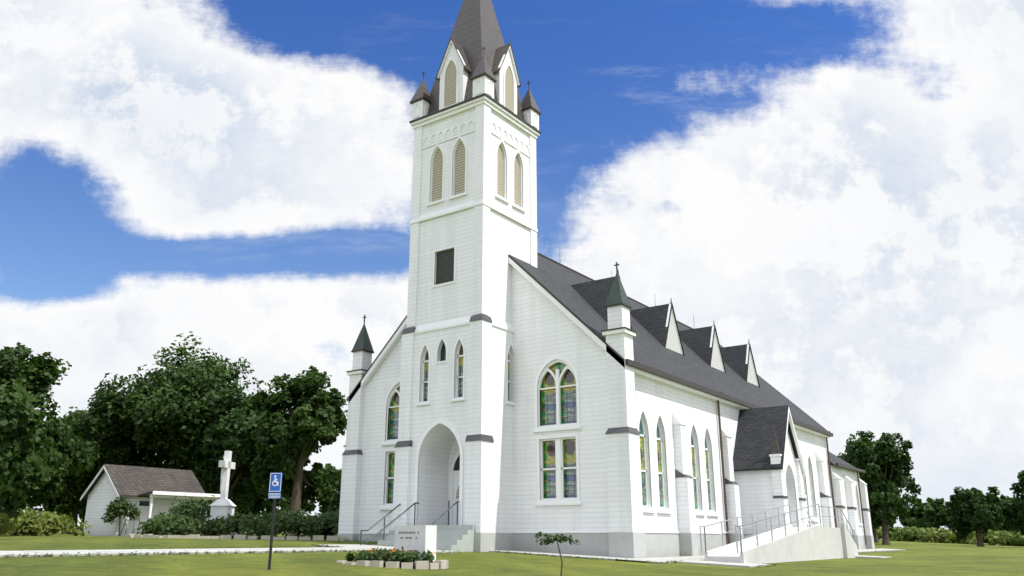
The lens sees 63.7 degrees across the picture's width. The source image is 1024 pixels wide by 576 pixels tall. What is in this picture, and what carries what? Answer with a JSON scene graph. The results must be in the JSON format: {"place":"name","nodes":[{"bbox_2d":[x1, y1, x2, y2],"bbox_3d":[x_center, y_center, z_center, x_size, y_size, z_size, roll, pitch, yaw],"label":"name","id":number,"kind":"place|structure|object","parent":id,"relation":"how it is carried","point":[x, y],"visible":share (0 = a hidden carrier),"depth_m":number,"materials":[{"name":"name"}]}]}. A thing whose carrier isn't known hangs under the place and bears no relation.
{"place":"outdoors","nodes":[
{"label":"outdoors","id":0,"kind":"place"},
{"bbox_2d":[5,507,91,535],"bbox_3d":[-27.701,13.220,46.423,7.199,1.809,6.690,-12,-20,34],"label":"bush","id":1,"kind":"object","parent":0,"point":[52,523],"depth_m":44.93,"materials":[{"name":"green plant"}]},
{"bbox_2d":[66,505,86,531],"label":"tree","id":2,"kind":"object","parent":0,"point":[81,512],"visible":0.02,"depth_m":76.77,"materials":[{"name":"green plant"}]},
{"bbox_2d":[0,530,1023,575],"bbox_3d":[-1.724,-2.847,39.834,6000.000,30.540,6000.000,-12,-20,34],"label":"ground","id":3,"kind":"structure","parent":0,"point":[918,558],"depth_m":24.75,"materials":[{"name":"green plant"}]},
{"bbox_2d":[0,511,43,535],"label":"bush","id":4,"kind":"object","parent":3,"relation":"on","point":[6,522],"depth_m":41.68,"materials":[{"name":"green plant"}]},
{"bbox_2d":[0,366,51,518],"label":"tree","id":5,"kind":"object","parent":3,"relation":"on","point":[19,460],"visible":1,"depth_m":39.42,"materials":[{"name":"green plant"}]},
{"bbox_2d":[0,342,100,511],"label":"tree","id":6,"kind":"object","parent":3,"relation":"on","point":[38,376],"depth_m":58.39,"materials":[{"name":"green plant"}]},
{"bbox_2d":[26,393,140,533],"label":"tree","id":7,"kind":"object","parent":3,"relation":"on","point":[85,426],"depth_m":67.43,"materials":[{"name":"green plant"}]},
{"bbox_2d":[101,496,141,535],"bbox_3d":[-23.005,13.439,48.443,1.983,2.343,2.089,-12,-20,34],"label":"tree","id":8,"kind":"object","parent":3,"relation":"on","point":[115,508],"depth_m":48.33,"materials":[{"name":"green plant"}]},
{"bbox_2d":[82,472,199,535],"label":"shed walls","id":9,"kind":"structure","parent":3,"relation":"on","point":[101,495],"depth_m":50.31,"materials":[{"name":"white wood"}]},
{"bbox_2d":[82,464,204,499],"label":"shed roof","id":10,"kind":"structure","parent":9,"relation":"on","point":[134,481],"depth_m":51.67,"materials":[{"name":"brown"}]},
{"bbox_2d":[80,465,219,500],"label":"roof trim","id":11,"kind":"structure","parent":10,"relation":"attached to","point":[171,493],"depth_m":50.59,"materials":[{"name":"white wood"}]},
{"bbox_2d":[105,479,217,534],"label":"shed trim posts","id":12,"kind":"object","parent":9,"relation":"attached to","point":[129,529],"visible":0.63,"depth_m":49.43,"materials":[{"name":"white wood"}]},
{"bbox_2d":[139,501,189,505],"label":"shed windows","id":13,"kind":"structure","parent":9,"relation":"in","point":[143,503],"depth_m":50.43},
{"bbox_2d":[132,512,177,535],"bbox_3d":[-17.458,11.925,41.364,2.761,1.341,2.823,-12,-20,34],"label":"shrub","id":14,"kind":"object","parent":3,"relation":"on","point":[146,527],"visible":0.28,"depth_m":40.53,"materials":[{"name":"green plant"}]},
{"bbox_2d":[81,331,272,504],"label":"tree","id":15,"kind":"object","parent":3,"relation":"on","point":[158,408],"depth_m":68.06,"materials":[{"name":"green plant"}]},
{"bbox_2d":[152,514,212,535],"bbox_3d":[-15.944,11.697,40.228,3.527,1.362,3.147,-12,-20,34],"label":"shrub","id":16,"kind":"object","parent":3,"relation":"on","point":[180,524],"depth_m":39.45,"materials":[{"name":"green plant"}]},
{"bbox_2d":[168,495,215,522],"bbox_3d":[-17.405,12.488,45.025,3.307,2.309,3.426,-12,-20,34],"label":"shrub","id":17,"kind":"object","parent":3,"relation":"on","point":[193,508],"depth_m":44.49,"materials":[{"name":"green plant"}]},
{"bbox_2d":[202,451,238,535],"bbox_3d":[-15.184,10.907,43.452,1.600,4.550,1.600,-2,-17,5],"label":"crucifix monument","id":18,"kind":"object","parent":3,"relation":"on","point":[223,505],"visible":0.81,"depth_m":43.30,"materials":[{"name":"stone"}]},
{"bbox_2d":[168,386,285,513],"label":"tree","id":19,"kind":"object","parent":3,"relation":"on","point":[233,418],"depth_m":66.29,"materials":[{"name":"green plant"}]},
{"bbox_2d":[124,534,345,540],"bbox_3d":[-12.062,11.983,39.400,13.758,0.432,2.754,1,-17,-3],"label":"monument bed border","id":20,"kind":"object","parent":3,"relation":"on","point":[315,537],"visible":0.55,"depth_m":38.47,"materials":[{"name":"stone"}]},
{"bbox_2d":[202,510,270,538],"bbox_3d":[-13.561,11.700,40.548,4.068,1.474,3.141,-12,-20,34],"label":"shrub","id":21,"kind":"object","parent":3,"relation":"on","point":[239,524],"depth_m":39.83,"materials":[{"name":"green plant"}]},
{"bbox_2d":[200,480,290,520],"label":"bush","id":22,"kind":"object","parent":3,"relation":"on","point":[266,503],"visible":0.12,"depth_m":81.19,"materials":[{"name":"green plant"}]},
{"bbox_2d":[268,492,276,569],"bbox_3d":[-5.636,5.589,19.400,0.060,2.380,0.036,-12,-20,34],"label":"sign post","id":23,"kind":"object","parent":3,"relation":"on","point":[271,534],"visible":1,"depth_m":19.33,"materials":[{"name":"black metal"}]},
{"bbox_2d":[268,473,281,498],"bbox_3d":[-5.640,4.709,19.633,0.300,0.600,0.012,-2,-17,7],"label":"accessible parking sign","id":24,"kind":"object","parent":23,"relation":"attached to","point":[276,488],"visible":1,"depth_m":19.63,"materials":[{"name":"blue metal"}]},
{"bbox_2d":[269,473,281,497],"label":"handicap sign graphics","id":25,"kind":"object","parent":24,"relation":"attached to","point":[275,481],"visible":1,"depth_m":19.63,"materials":[{"name":"white paint"}]},
{"bbox_2d":[251,506,324,538],"bbox_3d":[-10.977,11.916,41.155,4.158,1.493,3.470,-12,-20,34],"label":"shrub","id":26,"kind":"object","parent":3,"relation":"on","point":[307,525],"depth_m":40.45,"materials":[{"name":"green plant"}]},
{"bbox_2d":[248,365,347,535],"bbox_3d":[-16.261,12.251,62.818,8.544,13.033,7.956,-12,-20,34],"label":"tree","id":27,"kind":"object","parent":3,"relation":"on","point":[305,402],"depth_m":61.92,"materials":[{"name":"green plant"}]},
{"bbox_2d":[308,508,339,538],"bbox_3d":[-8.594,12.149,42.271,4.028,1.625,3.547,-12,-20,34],"label":"shrub","id":28,"kind":"object","parent":3,"relation":"on","point":[330,522],"depth_m":41.19,"materials":[{"name":"green plant"}]},
{"bbox_2d":[324,444,345,513],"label":"tree","id":29,"kind":"object","parent":3,"relation":"on","point":[333,471],"visible":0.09,"depth_m":86.91,"materials":[{"name":"green plant"}]},
{"bbox_2d":[336,560,447,568],"bbox_3d":[-3.308,7.559,22.524,3.522,0.250,2.378,-12,-20,34],"label":"flower bed edging","id":30,"kind":"object","parent":3,"relation":"on","point":[439,564],"visible":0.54,"depth_m":21.38,"materials":[{"name":"stone"}]},
{"bbox_2d":[394,525,436,565],"bbox_3d":[-2.695,7.149,22.896,1.363,1.050,0.641,-12,-20,34],"label":"stone sign","id":31,"kind":"object","parent":3,"relation":"on","point":[426,535],"visible":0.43,"depth_m":22.63,"materials":[{"name":"white stone"}]},
{"bbox_2d":[399,532,418,550],"bbox_3d":[-2.870,7.022,22.817,0.849,0.522,0.004,-15,-23,41],"label":"sign lettering","id":32,"kind":"object","parent":31,"relation":"attached to","point":[407,537],"visible":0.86,"depth_m":22.87},
{"bbox_2d":[376,525,474,551],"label":"front steps","id":33,"kind":"structure","parent":3,"relation":"on","point":[459,538],"depth_m":32.39,"materials":[{"name":"concrete"}]},
{"bbox_2d":[360,501,459,544],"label":"stair handrails","id":34,"kind":"object","parent":33,"relation":"on","point":[392,521],"visible":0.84,"depth_m":33.77,"materials":[{"name":"grey metal"}]},
{"bbox_2d":[0,544,904,566],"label":"walkways","id":35,"kind":"structure","parent":3,"relation":"on","point":[699,560],"depth_m":28.54,"materials":[{"name":"concrete"}]},
{"bbox_2d":[0,538,907,566],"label":"grass tufts","id":36,"kind":"object","parent":3,"relation":"on","point":[276,551],"visible":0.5,"depth_m":27.21,"materials":[{"name":"green plant"}]},
{"bbox_2d":[535,531,579,575],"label":"sapling","id":37,"kind":"object","parent":3,"relation":"on","point":[555,538],"depth_m":16.25,"materials":[{"name":"green plant"}]},
{"bbox_2d":[358,266,830,531],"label":"nave walls","id":38,"kind":"structure","parent":3,"relation":"on","point":[545,328],"depth_m":35.87,"materials":[{"name":"white wood"}]},
{"bbox_2d":[387,343,710,509],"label":"windows","id":39,"kind":"structure","parent":38,"relation":"in","point":[568,406],"depth_m":35.10,"materials":[{"name":"glass"}]},
{"bbox_2d":[346,40,866,533],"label":"white trim","id":40,"kind":"structure","parent":38,"relation":"attached to","point":[455,322],"depth_m":37.71,"materials":[{"name":"white wood"}]},
{"bbox_2d":[409,324,512,532],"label":"tower","id":41,"kind":"structure","parent":40,"relation":"on","point":[439,449],"depth_m":35.62,"materials":[{"name":"white wood"}]},
{"bbox_2d":[416,108,529,325],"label":"tower","id":42,"kind":"structure","parent":41,"relation":"on","point":[508,236],"depth_m":37.93,"materials":[{"name":"white wood"}]},
{"bbox_2d":[436,249,453,284],"bbox_3d":[-2.988,-0.950,37.483,1.200,1.700,0.050,-12,-20,34],"label":"louvered vent","id":43,"kind":"object","parent":42,"relation":"attached to","point":[445,267],"visible":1,"depth_m":37.50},
{"bbox_2d":[432,60,519,498],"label":"louvers","id":44,"kind":"object","parent":40,"relation":"attached to","point":[450,84],"visible":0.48,"depth_m":39.38,"materials":[{"name":"beige wood"}]},
{"bbox_2d":[428,0,524,119],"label":"spire","id":45,"kind":"structure","parent":40,"relation":"on","point":[476,29],"depth_m":41.70,"materials":[{"name":"metal"}]},
{"bbox_2d":[352,262,630,350],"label":"pinnacle roofs","id":46,"kind":"structure","parent":40,"relation":"attached to","point":[617,293],"depth_m":34.58,"materials":[{"name":"grey metal"}]},
{"bbox_2d":[510,254,828,431],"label":"church roof","id":47,"kind":"structure","parent":40,"relation":"on","point":[556,280],"depth_m":42.25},
{"bbox_2d":[666,311,757,385],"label":"dormer fronts","id":48,"kind":"object","parent":40,"relation":"attached to","point":[672,343],"visible":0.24,"depth_m":48.44,"materials":[{"name":"white wood"}]},
{"bbox_2d":[571,275,859,472],"bbox_3d":[10.940,8.133,53.199,18.050,8.980,34.070,-12,-20,34],"label":"gable roof","id":49,"kind":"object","parent":40,"relation":"on","point":[753,441],"visible":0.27,"depth_m":42.68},
{"bbox_2d":[828,465,863,535],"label":"sacristy walls","id":50,"kind":"structure","parent":40,"relation":"on","point":[842,472],"depth_m":58.87,"materials":[{"name":"white wood"}]},
{"bbox_2d":[634,373,866,544],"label":"downspouts","id":51,"kind":"object","parent":38,"relation":"attached to","point":[723,473],"visible":0.19,"depth_m":40.92,"materials":[{"name":"white metal"}]},
{"bbox_2d":[337,532,874,557],"bbox_3d":[9.009,15.195,48.539,17.880,1.854,39.680,-12,-20,34],"label":"building foundation","id":52,"kind":"object","parent":3,"relation":"on","point":[631,544],"visible":0.23,"depth_m":33.41,"materials":[{"name":"grey concrete"}]},
{"bbox_2d":[699,503,855,552],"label":"ramp railings","id":53,"kind":"object","parent":3,"relation":"on","point":[739,528],"visible":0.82,"depth_m":34.58,"materials":[{"name":"grey metal"}]},
{"bbox_2d":[704,524,857,563],"bbox_3d":[12.348,11.345,36.749,1.980,1.750,15.820,-12,-20,34],"label":"concrete ramp","id":54,"kind":"object","parent":3,"relation":"on","point":[816,542],"visible":0.77,"depth_m":35.40,"materials":[{"name":"white concrete"}]},
{"bbox_2d":[837,430,921,544],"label":"tree","id":55,"kind":"object","parent":3,"relation":"on","point":[870,457],"depth_m":81.22,"materials":[{"name":"green plant"}]},
{"bbox_2d":[871,510,897,542],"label":"tree","id":56,"kind":"object","parent":3,"relation":"on","point":[889,529],"depth_m":91.43,"materials":[{"name":"green plant"}]},
{"bbox_2d":[876,526,898,540],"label":"bush","id":57,"kind":"object","parent":3,"relation":"on","point":[891,534],"visible":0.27,"depth_m":111.36,"materials":[{"name":"green plant"}]},
{"bbox_2d":[884,526,916,540],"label":"bush","id":58,"kind":"object","parent":3,"relation":"on","point":[897,528],"visible":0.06,"depth_m":114.86,"materials":[{"name":"green plant"}]},
{"bbox_2d":[900,517,910,526],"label":"tree","id":59,"kind":"object","parent":3,"relation":"on","point":[904,523],"visible":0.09,"depth_m":199.56,"materials":[{"name":"green plant"}]},
{"bbox_2d":[898,525,930,541],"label":"bush","id":60,"kind":"object","parent":3,"relation":"on","point":[907,529],"visible":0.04,"depth_m":117.36,"materials":[{"name":"green plant"}]},
{"bbox_2d":[893,527,944,542],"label":"field brush","id":61,"kind":"object","parent":3,"relation":"on","point":[918,534],"depth_m":110.80,"materials":[{"name":"green plant"}]},
{"bbox_2d":[901,494,947,528],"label":"tree","id":62,"kind":"object","parent":3,"relation":"on","point":[921,514],"depth_m":178.23,"materials":[{"name":"green plant"}]},
{"bbox_2d":[903,527,960,543],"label":"field brush","id":63,"kind":"object","parent":3,"relation":"on","point":[933,535],"depth_m":108.95,"materials":[{"name":"green plant"}]},
{"bbox_2d":[944,501,959,528],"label":"tree","id":64,"kind":"object","parent":3,"relation":"on","point":[947,517],"visible":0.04,"depth_m":175.91,"materials":[{"name":"green plant"}]},
{"bbox_2d":[941,486,1013,546],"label":"tree","id":65,"kind":"object","parent":3,"relation":"on","point":[972,508],"depth_m":92.46,"materials":[{"name":"green plant"}]},
{"bbox_2d":[957,529,1013,545],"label":"field brush","id":66,"kind":"object","parent":3,"relation":"on","point":[994,538],"depth_m":106.14,"materials":[{"name":"green plant"}]},
{"bbox_2d":[967,486,1020,534],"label":"tree","id":67,"kind":"object","parent":3,"relation":"on","point":[996,526],"visible":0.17,"depth_m":128.86,"materials":[{"name":"green plant"}]},
{"bbox_2d":[999,531,1022,545],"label":"bush","id":68,"kind":"object","parent":3,"relation":"on","point":[1014,533],"visible":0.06,"depth_m":113.00,"materials":[{"name":"green plant"}]},
{"bbox_2d":[999,470,1023,535],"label":"tree","id":69,"kind":"object","parent":3,"relation":"on","point":[1014,519],"depth_m":92.28,"materials":[{"name":"green plant"}]},
{"bbox_2d":[1009,535,1023,545],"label":"bush","id":70,"kind":"object","parent":3,"relation":"on","point":[1016,540],"visible":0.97,"depth_m":105.70,"materials":[{"name":"green plant"}]},
{"label":"flower bed soil","id":71,"kind":"structure","parent":3,"relation":"on","visible":0},
{"bbox_2d":[345,546,434,562],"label":"flower bed plants","id":72,"kind":"object","parent":71,"relation":"on","point":[397,555],"visible":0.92,"depth_m":21.77,"materials":[{"name":"green plant"}]},
{"bbox_2d":[366,548,435,556],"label":"flowers","id":73,"kind":"object","parent":72,"relation":"on","point":[393,549],"visible":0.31,"depth_m":22.10,"materials":[{"name":"plant"}]},
{"bbox_2d":[0,0,1023,529],"label":"sky","id":74,"kind":"structure","parent":0,"point":[834,187],"materials":[{"name":"blue"}]},
{"bbox_2d":[411,32,797,458],"bbox_3d":[4.851,-5.172,43.869,6.366,27.500,21.220,-30,-34,59],"label":"gable","id":75,"kind":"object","parent":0,"point":[483,66],"visible":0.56,"depth_m":40.87,"materials":[{"name":"white wood"}]},
{"bbox_2d":[338,45,872,534],"bbox_3d":[9.062,3.444,52.079,18.010,23.300,39.620,-12,-20,34],"label":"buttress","id":76,"kind":"object","parent":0,"point":[624,489],"visible":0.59,"depth_m":36.28,"materials":[{"name":"white wood"}]},
{"bbox_2d":[342,314,870,510],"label":"buttress caps","id":77,"kind":"object","parent":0,"point":[476,437],"visible":0.48,"depth_m":35.73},
{"bbox_2d":[734,431,801,533],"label":"side porch walls","id":78,"kind":"structure","parent":0,"point":[756,493],"depth_m":40.82,"materials":[{"name":"white wood"}]}
]}

